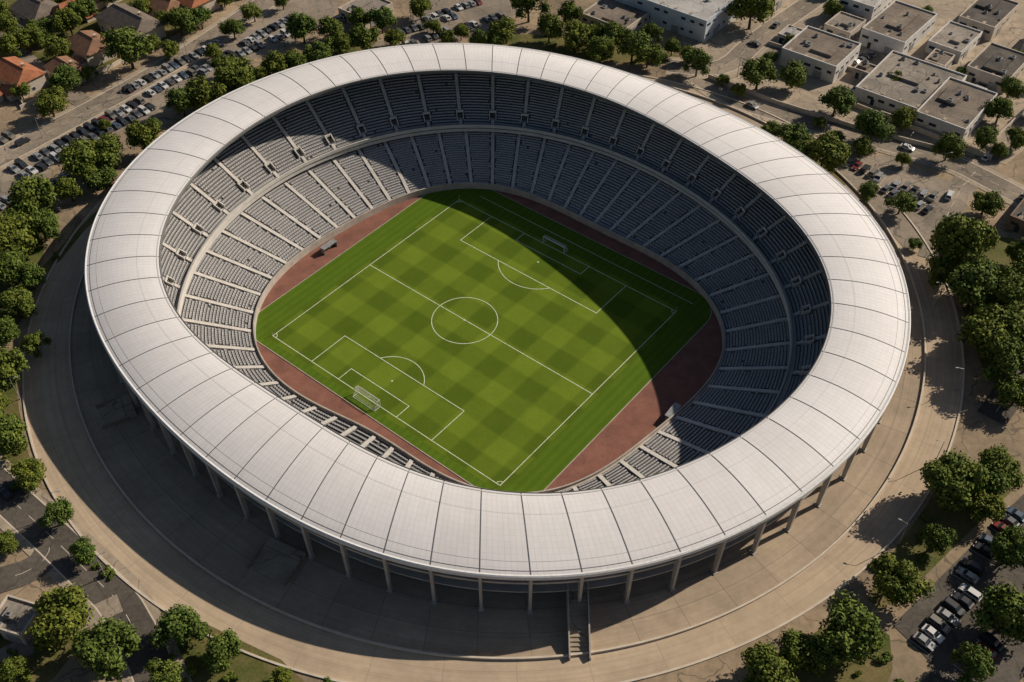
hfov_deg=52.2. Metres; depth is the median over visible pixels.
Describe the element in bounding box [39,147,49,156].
parked car
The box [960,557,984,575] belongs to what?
parked car
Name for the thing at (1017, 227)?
windows and doors
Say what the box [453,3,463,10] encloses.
parked car
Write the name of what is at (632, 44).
leafy tree
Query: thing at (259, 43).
parked car
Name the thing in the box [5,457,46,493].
leafy tree
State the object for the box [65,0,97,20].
leafy tree
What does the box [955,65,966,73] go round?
leafy tree
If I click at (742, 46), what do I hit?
street
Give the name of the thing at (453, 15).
parked car
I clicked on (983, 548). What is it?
parked car
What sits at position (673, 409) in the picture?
team dugout
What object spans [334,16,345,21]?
parked car
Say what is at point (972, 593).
parked car
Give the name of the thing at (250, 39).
parked car
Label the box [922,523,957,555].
leafy tree
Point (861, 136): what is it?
lane marking
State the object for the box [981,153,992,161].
parked car
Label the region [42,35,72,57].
leafy tree
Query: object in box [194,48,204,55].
parked car
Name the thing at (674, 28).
windows and doors
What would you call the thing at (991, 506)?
leafy tree
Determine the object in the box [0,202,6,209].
parked car
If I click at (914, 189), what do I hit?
parked car
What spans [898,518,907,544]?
street lamp
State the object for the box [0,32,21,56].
leafy tree
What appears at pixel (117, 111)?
parked car
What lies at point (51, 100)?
leafy tree
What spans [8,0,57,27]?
roof
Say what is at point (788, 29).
storage shed
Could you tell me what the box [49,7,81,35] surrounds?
leafy tree
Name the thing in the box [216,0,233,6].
leafy tree
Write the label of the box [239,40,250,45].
parked car
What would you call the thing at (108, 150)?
leafy tree
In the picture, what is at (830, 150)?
leafy tree
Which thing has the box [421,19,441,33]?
leafy tree
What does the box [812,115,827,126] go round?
leafy tree
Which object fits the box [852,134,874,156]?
leafy tree
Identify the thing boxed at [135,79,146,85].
parked car
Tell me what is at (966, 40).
rooftop plant
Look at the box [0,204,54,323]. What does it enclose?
lawn
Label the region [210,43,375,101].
lawn
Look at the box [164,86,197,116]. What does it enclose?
leafy tree
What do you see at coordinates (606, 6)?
rooftop plant
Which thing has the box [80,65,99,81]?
leafy tree
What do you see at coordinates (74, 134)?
parked car
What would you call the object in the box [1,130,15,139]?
parked car
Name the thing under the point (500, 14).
parked car
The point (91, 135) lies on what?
parked car
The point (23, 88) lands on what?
leafy tree
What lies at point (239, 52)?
parked car
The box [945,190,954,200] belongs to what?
parked car
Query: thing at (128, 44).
leafy tree
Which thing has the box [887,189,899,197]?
parked car
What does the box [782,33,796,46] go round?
leafy tree
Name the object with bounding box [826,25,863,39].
windows and doors
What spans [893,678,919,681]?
leafy tree
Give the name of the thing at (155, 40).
leafy tree
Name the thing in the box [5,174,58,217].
leafy tree
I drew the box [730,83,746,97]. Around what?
leafy tree
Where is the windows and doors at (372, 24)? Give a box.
[341,13,374,26]
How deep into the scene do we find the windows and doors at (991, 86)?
345.95 m
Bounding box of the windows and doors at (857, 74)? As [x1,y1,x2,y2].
[854,72,866,80]
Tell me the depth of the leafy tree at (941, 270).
274.24 m
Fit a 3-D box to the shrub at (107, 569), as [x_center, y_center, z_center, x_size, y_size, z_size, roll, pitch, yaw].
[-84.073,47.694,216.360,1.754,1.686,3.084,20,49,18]
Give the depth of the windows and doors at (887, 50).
362.68 m
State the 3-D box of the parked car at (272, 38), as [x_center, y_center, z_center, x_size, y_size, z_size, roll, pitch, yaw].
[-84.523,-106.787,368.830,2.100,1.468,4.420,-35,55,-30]
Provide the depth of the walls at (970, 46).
360.26 m
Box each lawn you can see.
[0,0,223,97]
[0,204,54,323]
[0,382,29,463]
[0,603,88,681]
[42,209,98,271]
[116,625,303,681]
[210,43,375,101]
[481,34,678,64]
[787,623,892,681]
[812,159,845,184]
[868,461,1020,609]
[951,237,1022,382]
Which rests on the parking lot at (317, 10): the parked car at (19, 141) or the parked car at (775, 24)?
the parked car at (19, 141)
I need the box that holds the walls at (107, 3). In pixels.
[104,0,121,6]
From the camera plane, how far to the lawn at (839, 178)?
313.07 m
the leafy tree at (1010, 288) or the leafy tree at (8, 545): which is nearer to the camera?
the leafy tree at (8, 545)
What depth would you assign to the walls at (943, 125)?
326.06 m
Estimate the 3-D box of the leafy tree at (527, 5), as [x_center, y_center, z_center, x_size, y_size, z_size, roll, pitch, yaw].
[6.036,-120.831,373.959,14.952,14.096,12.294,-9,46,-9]
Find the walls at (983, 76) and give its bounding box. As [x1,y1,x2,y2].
[965,42,1023,93]
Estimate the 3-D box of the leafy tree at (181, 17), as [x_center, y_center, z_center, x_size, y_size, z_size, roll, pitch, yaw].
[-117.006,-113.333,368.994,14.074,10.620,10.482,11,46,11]
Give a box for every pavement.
[0,0,275,170]
[0,454,191,681]
[665,0,827,78]
[680,71,1023,207]
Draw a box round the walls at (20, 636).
[0,594,43,644]
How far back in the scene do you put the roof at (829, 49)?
354.26 m
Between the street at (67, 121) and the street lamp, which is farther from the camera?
the street at (67, 121)
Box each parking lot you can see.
[0,0,338,203]
[373,0,518,48]
[835,155,948,249]
[894,494,1023,681]
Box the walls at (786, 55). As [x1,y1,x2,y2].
[779,26,861,83]
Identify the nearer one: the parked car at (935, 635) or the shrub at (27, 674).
the shrub at (27, 674)
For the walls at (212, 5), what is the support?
on the ground at (976, 432)
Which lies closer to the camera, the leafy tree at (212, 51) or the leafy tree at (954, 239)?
the leafy tree at (954, 239)
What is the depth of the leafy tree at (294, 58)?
347.05 m
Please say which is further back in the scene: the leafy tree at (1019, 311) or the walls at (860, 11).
the walls at (860, 11)
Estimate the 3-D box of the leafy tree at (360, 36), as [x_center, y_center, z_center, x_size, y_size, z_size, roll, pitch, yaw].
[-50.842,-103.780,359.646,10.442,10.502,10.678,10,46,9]
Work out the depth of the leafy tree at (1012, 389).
244.74 m
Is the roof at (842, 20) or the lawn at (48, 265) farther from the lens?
the roof at (842, 20)
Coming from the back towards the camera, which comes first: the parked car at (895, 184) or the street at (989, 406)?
the parked car at (895, 184)
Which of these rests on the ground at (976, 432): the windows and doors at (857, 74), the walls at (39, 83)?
the walls at (39, 83)
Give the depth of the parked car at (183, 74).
351.40 m
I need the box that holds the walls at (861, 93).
[854,50,966,111]
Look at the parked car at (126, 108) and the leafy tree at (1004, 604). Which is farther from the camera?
the parked car at (126, 108)
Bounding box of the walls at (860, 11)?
[839,0,891,24]
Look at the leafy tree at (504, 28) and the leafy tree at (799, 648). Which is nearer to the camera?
the leafy tree at (799, 648)
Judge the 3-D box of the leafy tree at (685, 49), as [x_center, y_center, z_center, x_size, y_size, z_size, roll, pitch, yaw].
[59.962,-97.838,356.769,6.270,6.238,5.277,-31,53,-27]
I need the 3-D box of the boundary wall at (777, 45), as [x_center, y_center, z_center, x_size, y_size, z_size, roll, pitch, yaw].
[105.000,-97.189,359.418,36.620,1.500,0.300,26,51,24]
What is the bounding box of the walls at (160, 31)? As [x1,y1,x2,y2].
[98,20,165,38]
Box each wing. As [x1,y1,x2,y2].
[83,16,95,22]
[93,0,104,9]
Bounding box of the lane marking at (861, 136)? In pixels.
[705,82,1016,194]
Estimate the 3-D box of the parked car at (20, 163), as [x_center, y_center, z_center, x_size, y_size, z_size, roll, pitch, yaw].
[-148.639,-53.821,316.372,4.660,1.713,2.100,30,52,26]
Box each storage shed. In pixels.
[776,24,802,43]
[851,59,876,80]
[924,48,954,67]
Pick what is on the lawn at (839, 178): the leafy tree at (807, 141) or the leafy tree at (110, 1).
the leafy tree at (807, 141)
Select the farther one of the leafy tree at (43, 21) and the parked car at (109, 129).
the leafy tree at (43, 21)
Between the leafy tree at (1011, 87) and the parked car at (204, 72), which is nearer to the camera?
the leafy tree at (1011, 87)
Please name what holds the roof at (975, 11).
on the walls at (993, 30)
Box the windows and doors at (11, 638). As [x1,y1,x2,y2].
[0,618,39,644]
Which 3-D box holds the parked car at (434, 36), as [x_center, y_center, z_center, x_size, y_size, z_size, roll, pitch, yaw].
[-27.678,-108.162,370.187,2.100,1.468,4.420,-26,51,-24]
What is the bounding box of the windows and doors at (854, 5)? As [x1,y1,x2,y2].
[841,0,890,19]
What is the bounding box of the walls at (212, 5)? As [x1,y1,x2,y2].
[183,0,219,11]
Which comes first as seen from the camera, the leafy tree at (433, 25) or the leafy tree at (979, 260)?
the leafy tree at (979, 260)
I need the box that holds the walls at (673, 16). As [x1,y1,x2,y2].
[615,0,736,42]
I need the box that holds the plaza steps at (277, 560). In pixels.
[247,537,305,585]
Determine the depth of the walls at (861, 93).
339.28 m
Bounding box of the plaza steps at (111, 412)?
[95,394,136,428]
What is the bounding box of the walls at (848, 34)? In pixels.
[823,11,865,39]
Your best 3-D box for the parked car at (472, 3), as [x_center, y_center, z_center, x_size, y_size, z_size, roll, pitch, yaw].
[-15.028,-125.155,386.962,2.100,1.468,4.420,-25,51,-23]
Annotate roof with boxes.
[0,56,45,95]
[0,598,36,632]
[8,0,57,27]
[42,56,84,73]
[53,0,95,18]
[67,30,107,62]
[95,3,163,36]
[148,0,182,19]
[177,0,209,8]
[341,0,389,11]
[584,0,646,26]
[650,0,731,19]
[784,27,858,65]
[827,13,863,31]
[856,0,879,5]
[858,52,964,107]
[864,2,933,41]
[919,79,995,127]
[930,23,979,50]
[962,0,1016,26]
[969,44,1023,77]
[1013,201,1023,219]
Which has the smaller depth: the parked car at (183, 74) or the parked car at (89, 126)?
the parked car at (89, 126)
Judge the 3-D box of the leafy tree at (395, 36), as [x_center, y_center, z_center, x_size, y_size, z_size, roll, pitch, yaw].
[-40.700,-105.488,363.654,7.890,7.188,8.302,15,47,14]
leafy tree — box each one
[0,0,10,13]
[0,13,17,33]
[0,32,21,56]
[0,204,22,221]
[0,212,38,257]
[0,248,27,287]
[0,285,37,319]
[0,315,19,345]
[0,346,29,391]
[0,389,8,410]
[0,409,27,461]
[0,529,18,555]
[0,654,27,681]
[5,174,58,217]
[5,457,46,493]
[8,81,29,99]
[9,24,44,51]
[16,261,45,289]
[19,330,52,358]
[25,582,94,650]
[26,16,51,27]
[26,207,60,241]
[33,84,69,118]
[37,496,74,527]
[40,26,52,39]
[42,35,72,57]
[47,63,81,92]
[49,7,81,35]
[51,176,85,201]
[53,0,65,3]
[58,136,100,182]
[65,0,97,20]
[67,536,95,566]
[71,628,91,654]
[72,614,143,681]
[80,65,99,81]
[83,164,117,191]
[91,132,123,168]
[98,119,111,129]
[100,25,154,69]
[102,0,118,2]
[124,119,160,149]
[129,0,152,12]
[144,117,162,127]
[144,657,182,681]
[147,34,160,51]
[148,602,212,650]
[154,10,166,24]
[158,5,196,36]
[161,39,179,58]
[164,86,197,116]
[184,74,226,108]
[189,6,211,28]
[201,628,243,675]
[202,43,222,59]
[209,53,236,76]
[212,82,238,94]
[213,54,255,86]
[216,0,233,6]
[217,18,245,38]
[239,1,261,21]
[239,77,254,87]
[249,67,271,80]
[260,49,290,74]
[268,666,293,681]
[273,0,289,9]
[283,48,306,67]
[285,11,317,43]
[303,41,334,61]
[316,15,343,37]
[322,675,332,681]
[324,31,352,54]
[347,6,372,26]
[349,23,379,50]
[368,6,396,33]
[383,27,406,45]
[409,0,432,18]
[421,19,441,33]
[440,29,454,42]
[454,22,469,40]
[468,28,489,43]
[487,16,515,43]
[487,33,504,44]
[509,0,551,22]
[536,11,564,42]
[556,0,583,23]
[562,19,592,51]
[584,34,616,62]
[588,23,597,38]
[593,20,627,47]
[616,27,652,62]
[635,41,665,67]
[640,22,664,43]
[664,36,681,56]
[679,45,694,59]
[682,47,713,76]
[716,73,729,85]
[727,0,775,28]
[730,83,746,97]
[739,56,779,89]
[740,639,799,681]
[742,677,761,681]
[760,120,779,137]
[762,51,778,62]
[773,122,809,146]
[778,59,807,88]
[778,628,830,676]
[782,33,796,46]
[790,143,807,155]
[793,132,816,151]
[807,130,851,173]
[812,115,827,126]
[817,589,885,669]
[818,84,857,116]
[822,0,844,17]
[829,130,845,140]
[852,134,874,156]
[853,107,896,142]
[857,181,878,202]
[869,552,935,607]
[883,190,917,213]
[887,70,901,80]
[890,106,917,130]
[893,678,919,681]
[894,151,912,166]
[908,237,923,249]
[920,448,991,512]
[922,4,933,11]
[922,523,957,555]
[925,254,954,288]
[927,211,997,269]
[930,131,966,160]
[946,259,999,314]
[948,641,997,681]
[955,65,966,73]
[955,255,1001,275]
[956,303,1023,351]
[964,459,1011,498]
[969,189,1006,217]
[969,489,1006,522]
[970,581,1023,645]
[973,125,998,148]
[974,219,999,251]
[978,331,1023,381]
[978,443,1023,491]
[981,265,1023,311]
[983,96,1013,123]
[988,300,1022,315]
[988,524,1023,571]
[990,142,1009,157]
[993,373,1023,409]
[999,75,1023,99]
[1004,238,1023,266]
[1005,126,1023,149]
[1009,259,1023,277]
[1011,308,1023,341]
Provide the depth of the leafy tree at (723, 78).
345.82 m
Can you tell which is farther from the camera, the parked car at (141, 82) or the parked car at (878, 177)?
the parked car at (141, 82)
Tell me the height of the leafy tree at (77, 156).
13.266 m
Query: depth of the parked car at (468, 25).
374.58 m
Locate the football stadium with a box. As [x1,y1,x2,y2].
[84,43,910,659]
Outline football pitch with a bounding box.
[256,189,711,491]
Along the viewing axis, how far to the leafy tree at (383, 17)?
366.79 m
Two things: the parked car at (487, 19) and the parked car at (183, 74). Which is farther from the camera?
the parked car at (487, 19)
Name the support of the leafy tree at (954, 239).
on the ground at (976, 432)
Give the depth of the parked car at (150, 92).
343.72 m
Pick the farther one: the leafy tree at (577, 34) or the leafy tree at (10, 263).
the leafy tree at (577, 34)
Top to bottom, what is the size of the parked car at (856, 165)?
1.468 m
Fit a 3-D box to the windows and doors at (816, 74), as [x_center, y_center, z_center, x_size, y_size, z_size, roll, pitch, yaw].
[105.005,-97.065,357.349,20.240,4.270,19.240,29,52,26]
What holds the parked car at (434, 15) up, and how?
on the parking lot at (476, 13)
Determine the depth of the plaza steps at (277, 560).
218.33 m
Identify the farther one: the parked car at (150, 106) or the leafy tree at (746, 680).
the parked car at (150, 106)
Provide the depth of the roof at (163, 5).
376.89 m
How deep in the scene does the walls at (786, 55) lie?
351.41 m
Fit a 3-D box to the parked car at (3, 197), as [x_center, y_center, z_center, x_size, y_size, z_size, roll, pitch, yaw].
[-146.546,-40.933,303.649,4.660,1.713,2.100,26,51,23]
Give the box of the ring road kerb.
[22,73,964,681]
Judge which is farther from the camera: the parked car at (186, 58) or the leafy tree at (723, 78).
the parked car at (186, 58)
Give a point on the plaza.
(179, 505)
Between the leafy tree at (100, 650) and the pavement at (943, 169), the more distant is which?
the pavement at (943, 169)
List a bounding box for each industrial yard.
[681,0,1023,163]
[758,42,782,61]
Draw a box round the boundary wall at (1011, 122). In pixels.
[995,109,1023,138]
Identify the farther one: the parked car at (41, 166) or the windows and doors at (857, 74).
the windows and doors at (857, 74)
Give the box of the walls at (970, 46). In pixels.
[925,21,982,62]
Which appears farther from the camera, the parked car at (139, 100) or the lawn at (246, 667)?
the parked car at (139, 100)
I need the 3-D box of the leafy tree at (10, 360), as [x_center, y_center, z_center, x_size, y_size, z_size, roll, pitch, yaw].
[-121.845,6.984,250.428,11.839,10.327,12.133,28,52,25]
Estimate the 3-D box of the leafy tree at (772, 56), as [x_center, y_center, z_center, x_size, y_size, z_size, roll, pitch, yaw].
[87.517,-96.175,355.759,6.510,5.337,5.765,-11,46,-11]
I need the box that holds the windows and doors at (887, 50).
[862,21,934,54]
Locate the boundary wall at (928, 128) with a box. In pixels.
[881,110,941,134]
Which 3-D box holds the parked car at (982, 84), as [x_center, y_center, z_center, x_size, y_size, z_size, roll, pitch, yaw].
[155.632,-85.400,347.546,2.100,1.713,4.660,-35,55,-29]
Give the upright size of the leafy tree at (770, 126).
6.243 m
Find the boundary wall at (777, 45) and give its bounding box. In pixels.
[768,41,853,71]
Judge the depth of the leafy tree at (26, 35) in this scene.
358.98 m
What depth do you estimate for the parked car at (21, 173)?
312.07 m
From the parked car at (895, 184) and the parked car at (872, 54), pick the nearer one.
the parked car at (895, 184)
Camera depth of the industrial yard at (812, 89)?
360.61 m
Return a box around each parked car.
[0,136,8,143]
[0,194,9,202]
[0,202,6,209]
[0,485,12,500]
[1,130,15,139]
[6,164,20,172]
[14,137,30,146]
[14,158,27,168]
[17,170,29,178]
[25,165,38,173]
[30,152,43,159]
[34,162,47,170]
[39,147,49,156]
[41,157,53,165]
[46,144,59,151]
[49,151,59,161]
[53,138,65,147]
[60,135,73,142]
[68,131,80,139]
[76,126,88,135]
[83,122,96,131]
[86,132,99,139]
[91,118,99,125]
[95,129,104,135]
[97,116,109,120]
[102,126,113,132]
[104,109,116,119]
[110,122,121,129]
[112,108,124,115]
[115,116,128,125]
[119,104,131,112]
[121,83,132,91]
[124,114,136,121]
[125,100,138,107]
[126,86,134,92]
[130,82,140,89]
[130,110,142,117]
[133,96,145,104]
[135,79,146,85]
[137,105,150,114]
[141,74,153,81]
[144,89,156,95]
[144,102,156,110]
[148,71,160,78]
[150,85,162,92]
[155,69,167,75]
[157,81,168,88]
[161,63,173,71]
[164,78,175,85]
[167,61,179,68]
[170,74,181,81]
[173,56,186,65]
[177,71,188,78]
[180,55,191,61]
[185,68,196,75]
[187,52,199,58]
[190,65,199,70]
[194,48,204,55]
[196,68,208,75]
[200,64,212,70]
[212,39,223,45]
[222,50,233,55]
[234,49,245,56]
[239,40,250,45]
[241,46,252,53]
[244,36,255,42]
[247,44,258,50]
[250,33,261,39]
[253,39,264,48]
[255,29,267,36]
[261,27,272,33]
[267,23,278,30]
[267,35,277,42]
[273,20,284,27]
[273,33,284,39]
[278,18,286,23]
[279,28,290,36]
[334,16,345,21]
[402,26,411,33]
[409,24,418,31]
[409,39,417,43]
[416,23,425,29]
[422,34,431,41]
[429,12,439,18]
[429,32,438,39]
[434,10,443,16]
[441,8,450,14]
[442,14,451,20]
[449,12,458,19]
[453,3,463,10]
[459,1,469,8]
[463,22,472,28]
[466,0,475,6]
[469,20,478,26]
[473,0,482,4]
[482,16,491,22]
[488,13,497,20]
[494,11,504,18]
[745,101,758,109]
[748,40,760,46]
[771,21,780,27]
[842,158,853,167]
[851,161,862,170]
[857,56,867,60]
[858,53,871,59]
[859,164,871,173]
[863,50,876,56]
[868,167,879,177]
[872,171,883,183]
[880,184,891,193]
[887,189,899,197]
[891,180,900,188]
[899,143,914,151]
[900,181,910,192]
[909,185,919,193]
[912,631,936,651]
[916,200,925,209]
[918,189,928,198]
[921,204,933,213]
[921,623,944,643]
[926,613,951,634]
[927,190,938,201]
[936,607,959,626]
[941,596,965,617]
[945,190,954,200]
[951,591,974,609]
[955,566,979,584]
[957,583,982,602]
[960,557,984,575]
[973,81,986,87]
[973,541,993,558]
[976,641,998,661]
[978,533,993,546]
[979,630,1004,652]
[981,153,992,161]
[991,521,1005,530]
[1002,513,1019,526]
[1007,506,1023,522]
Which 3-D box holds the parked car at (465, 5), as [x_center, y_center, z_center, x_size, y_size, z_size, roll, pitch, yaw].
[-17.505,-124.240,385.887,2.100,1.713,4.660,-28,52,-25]
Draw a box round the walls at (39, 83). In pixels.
[0,74,47,98]
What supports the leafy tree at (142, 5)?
on the ground at (976, 432)
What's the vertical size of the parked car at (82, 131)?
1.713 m
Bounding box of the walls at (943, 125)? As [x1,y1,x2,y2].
[913,77,997,140]
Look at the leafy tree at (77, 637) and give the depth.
200.52 m
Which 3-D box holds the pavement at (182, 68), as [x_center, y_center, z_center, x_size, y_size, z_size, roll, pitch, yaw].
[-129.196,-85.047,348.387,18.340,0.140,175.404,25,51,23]
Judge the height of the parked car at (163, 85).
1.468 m
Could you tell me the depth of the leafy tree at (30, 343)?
257.28 m
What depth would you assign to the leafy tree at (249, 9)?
373.90 m
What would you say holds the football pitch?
on the running track
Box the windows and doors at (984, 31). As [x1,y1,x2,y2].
[959,10,1016,38]
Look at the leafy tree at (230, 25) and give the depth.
366.20 m
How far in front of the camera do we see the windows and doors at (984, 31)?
369.89 m
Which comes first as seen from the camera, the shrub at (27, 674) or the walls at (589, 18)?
the shrub at (27, 674)
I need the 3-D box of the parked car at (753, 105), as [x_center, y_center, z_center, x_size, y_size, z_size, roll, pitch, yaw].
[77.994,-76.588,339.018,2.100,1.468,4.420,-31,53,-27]
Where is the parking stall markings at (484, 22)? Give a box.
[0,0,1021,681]
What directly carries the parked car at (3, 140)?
on the pavement at (182, 68)
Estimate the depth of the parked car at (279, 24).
375.41 m
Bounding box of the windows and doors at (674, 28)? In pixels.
[637,1,731,36]
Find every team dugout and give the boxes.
[320,239,336,254]
[664,402,680,420]
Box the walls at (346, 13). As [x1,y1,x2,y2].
[338,0,393,28]
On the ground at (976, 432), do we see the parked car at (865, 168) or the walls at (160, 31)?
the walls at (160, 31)
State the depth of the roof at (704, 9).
370.71 m
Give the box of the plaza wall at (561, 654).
[69,84,925,659]
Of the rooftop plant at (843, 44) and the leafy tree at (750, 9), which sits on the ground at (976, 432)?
the leafy tree at (750, 9)
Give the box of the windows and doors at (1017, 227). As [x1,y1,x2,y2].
[1010,221,1019,232]
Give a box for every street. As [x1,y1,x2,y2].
[0,0,274,166]
[0,32,97,110]
[0,466,178,681]
[0,526,67,592]
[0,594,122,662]
[666,0,826,74]
[685,72,1023,203]
[918,113,1023,258]
[977,368,1023,424]
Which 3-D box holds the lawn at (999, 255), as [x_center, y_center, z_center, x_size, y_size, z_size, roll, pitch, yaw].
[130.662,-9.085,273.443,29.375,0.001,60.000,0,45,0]
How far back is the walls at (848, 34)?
368.45 m
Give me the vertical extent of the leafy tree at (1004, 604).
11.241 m
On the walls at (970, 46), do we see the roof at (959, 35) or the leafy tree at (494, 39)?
the roof at (959, 35)
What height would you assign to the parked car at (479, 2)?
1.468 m
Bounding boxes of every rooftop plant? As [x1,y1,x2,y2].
[0,611,11,626]
[587,5,630,20]
[660,0,711,13]
[789,34,853,61]
[832,22,855,26]
[863,57,940,106]
[869,12,909,35]
[924,91,969,122]
[935,32,973,49]
[966,4,1000,22]
[975,55,1016,74]
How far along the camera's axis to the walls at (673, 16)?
370.18 m
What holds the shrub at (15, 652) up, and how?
on the lawn at (46, 664)
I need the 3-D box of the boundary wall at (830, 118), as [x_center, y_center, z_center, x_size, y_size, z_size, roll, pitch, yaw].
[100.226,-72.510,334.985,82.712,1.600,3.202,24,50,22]
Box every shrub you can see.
[10,481,19,489]
[11,649,18,656]
[21,668,32,681]
[52,252,58,258]
[91,562,101,569]
[100,564,110,577]
[168,653,175,660]
[185,664,196,675]
[222,671,233,681]
[232,674,239,680]
[855,670,862,675]
[876,655,885,663]
[883,651,893,662]
[916,530,924,539]
[917,553,929,562]
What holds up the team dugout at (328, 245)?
on the running track
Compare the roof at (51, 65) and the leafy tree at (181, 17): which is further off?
the leafy tree at (181, 17)
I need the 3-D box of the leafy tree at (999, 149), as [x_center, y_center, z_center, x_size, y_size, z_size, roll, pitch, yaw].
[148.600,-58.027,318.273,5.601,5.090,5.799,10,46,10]
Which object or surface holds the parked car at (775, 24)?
on the street at (742, 46)
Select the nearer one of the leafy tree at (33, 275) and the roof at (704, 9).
the leafy tree at (33, 275)
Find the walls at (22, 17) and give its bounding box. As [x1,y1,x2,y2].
[11,11,54,20]
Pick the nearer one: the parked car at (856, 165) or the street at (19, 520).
the street at (19, 520)
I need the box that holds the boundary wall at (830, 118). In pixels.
[708,74,932,148]
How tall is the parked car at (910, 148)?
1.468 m
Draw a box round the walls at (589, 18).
[581,0,649,38]
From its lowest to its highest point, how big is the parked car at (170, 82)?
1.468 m
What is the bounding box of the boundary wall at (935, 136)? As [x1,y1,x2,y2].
[852,103,992,159]
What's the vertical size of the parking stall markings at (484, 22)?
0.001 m
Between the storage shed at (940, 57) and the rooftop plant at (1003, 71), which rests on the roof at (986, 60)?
the rooftop plant at (1003, 71)
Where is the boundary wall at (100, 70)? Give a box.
[19,37,160,109]
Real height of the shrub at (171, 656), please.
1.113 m
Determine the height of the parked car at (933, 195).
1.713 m
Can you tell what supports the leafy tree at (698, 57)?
on the ground at (976, 432)
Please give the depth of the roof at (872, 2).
374.85 m
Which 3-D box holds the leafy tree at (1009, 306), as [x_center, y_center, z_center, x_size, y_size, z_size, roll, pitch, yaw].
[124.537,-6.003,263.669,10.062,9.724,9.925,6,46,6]
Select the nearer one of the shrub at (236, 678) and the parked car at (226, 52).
the shrub at (236, 678)
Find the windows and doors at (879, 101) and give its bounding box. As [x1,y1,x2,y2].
[867,95,894,107]
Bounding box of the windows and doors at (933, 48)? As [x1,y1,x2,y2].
[928,36,980,58]
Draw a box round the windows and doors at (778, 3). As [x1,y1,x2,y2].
[776,1,781,10]
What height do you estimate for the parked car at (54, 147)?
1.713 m
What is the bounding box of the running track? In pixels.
[257,191,721,489]
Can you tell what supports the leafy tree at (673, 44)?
on the ground at (976, 432)
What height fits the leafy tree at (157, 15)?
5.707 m
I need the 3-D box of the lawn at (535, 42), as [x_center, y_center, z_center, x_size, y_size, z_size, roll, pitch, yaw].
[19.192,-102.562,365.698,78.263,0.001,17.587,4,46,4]
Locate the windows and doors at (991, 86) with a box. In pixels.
[968,67,1023,91]
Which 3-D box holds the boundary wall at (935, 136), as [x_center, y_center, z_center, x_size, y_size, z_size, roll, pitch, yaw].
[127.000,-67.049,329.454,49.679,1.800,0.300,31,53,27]
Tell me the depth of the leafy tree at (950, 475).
221.95 m
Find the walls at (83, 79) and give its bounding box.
[46,69,85,85]
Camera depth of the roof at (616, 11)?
374.29 m
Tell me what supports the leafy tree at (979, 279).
on the ground at (976, 432)
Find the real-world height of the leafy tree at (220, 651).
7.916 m
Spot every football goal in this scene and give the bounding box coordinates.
[353,385,380,410]
[543,235,567,251]
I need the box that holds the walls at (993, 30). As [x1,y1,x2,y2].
[957,0,1019,40]
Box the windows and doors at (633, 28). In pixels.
[583,18,646,31]
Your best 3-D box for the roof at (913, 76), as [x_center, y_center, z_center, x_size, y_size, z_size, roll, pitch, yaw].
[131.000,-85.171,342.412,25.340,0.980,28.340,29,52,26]
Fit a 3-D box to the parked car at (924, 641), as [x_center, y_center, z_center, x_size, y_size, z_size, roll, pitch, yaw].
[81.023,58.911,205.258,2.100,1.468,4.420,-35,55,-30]
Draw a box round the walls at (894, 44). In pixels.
[858,0,937,53]
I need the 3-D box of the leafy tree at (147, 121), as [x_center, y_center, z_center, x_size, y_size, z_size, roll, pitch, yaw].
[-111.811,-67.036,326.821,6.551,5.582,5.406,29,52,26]
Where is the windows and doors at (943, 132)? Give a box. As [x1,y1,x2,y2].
[916,116,980,136]
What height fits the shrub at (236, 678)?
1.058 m
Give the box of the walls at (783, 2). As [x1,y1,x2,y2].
[771,0,788,12]
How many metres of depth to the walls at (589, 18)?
373.42 m
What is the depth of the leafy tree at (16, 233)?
280.92 m
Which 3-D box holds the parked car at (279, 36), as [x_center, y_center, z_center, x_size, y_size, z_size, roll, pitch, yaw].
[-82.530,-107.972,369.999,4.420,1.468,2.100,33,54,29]
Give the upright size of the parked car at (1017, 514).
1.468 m
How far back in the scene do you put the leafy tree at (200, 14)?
369.84 m
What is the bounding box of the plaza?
[71,91,923,656]
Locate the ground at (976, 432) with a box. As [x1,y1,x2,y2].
[0,0,1023,681]
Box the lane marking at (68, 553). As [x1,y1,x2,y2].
[13,501,148,659]
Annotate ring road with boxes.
[24,76,962,681]
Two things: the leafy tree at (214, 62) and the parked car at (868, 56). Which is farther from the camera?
the parked car at (868, 56)
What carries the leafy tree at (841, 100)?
on the ground at (976, 432)
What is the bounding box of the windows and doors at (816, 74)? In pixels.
[803,51,858,78]
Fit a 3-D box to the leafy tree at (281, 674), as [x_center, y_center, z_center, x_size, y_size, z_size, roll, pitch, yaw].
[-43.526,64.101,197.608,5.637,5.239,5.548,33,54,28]
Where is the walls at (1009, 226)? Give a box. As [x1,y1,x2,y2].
[1005,198,1023,234]
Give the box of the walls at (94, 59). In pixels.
[68,48,116,66]
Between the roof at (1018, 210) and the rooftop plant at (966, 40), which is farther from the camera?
the rooftop plant at (966, 40)
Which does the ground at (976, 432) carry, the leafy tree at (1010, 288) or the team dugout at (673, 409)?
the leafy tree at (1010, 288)
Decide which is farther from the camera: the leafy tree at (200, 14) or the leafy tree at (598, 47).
the leafy tree at (200, 14)
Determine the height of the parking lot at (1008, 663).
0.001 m
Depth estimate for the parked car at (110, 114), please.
334.21 m
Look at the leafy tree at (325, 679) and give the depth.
197.83 m
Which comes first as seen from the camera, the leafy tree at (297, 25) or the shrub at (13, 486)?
the shrub at (13, 486)
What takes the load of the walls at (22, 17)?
on the ground at (976, 432)

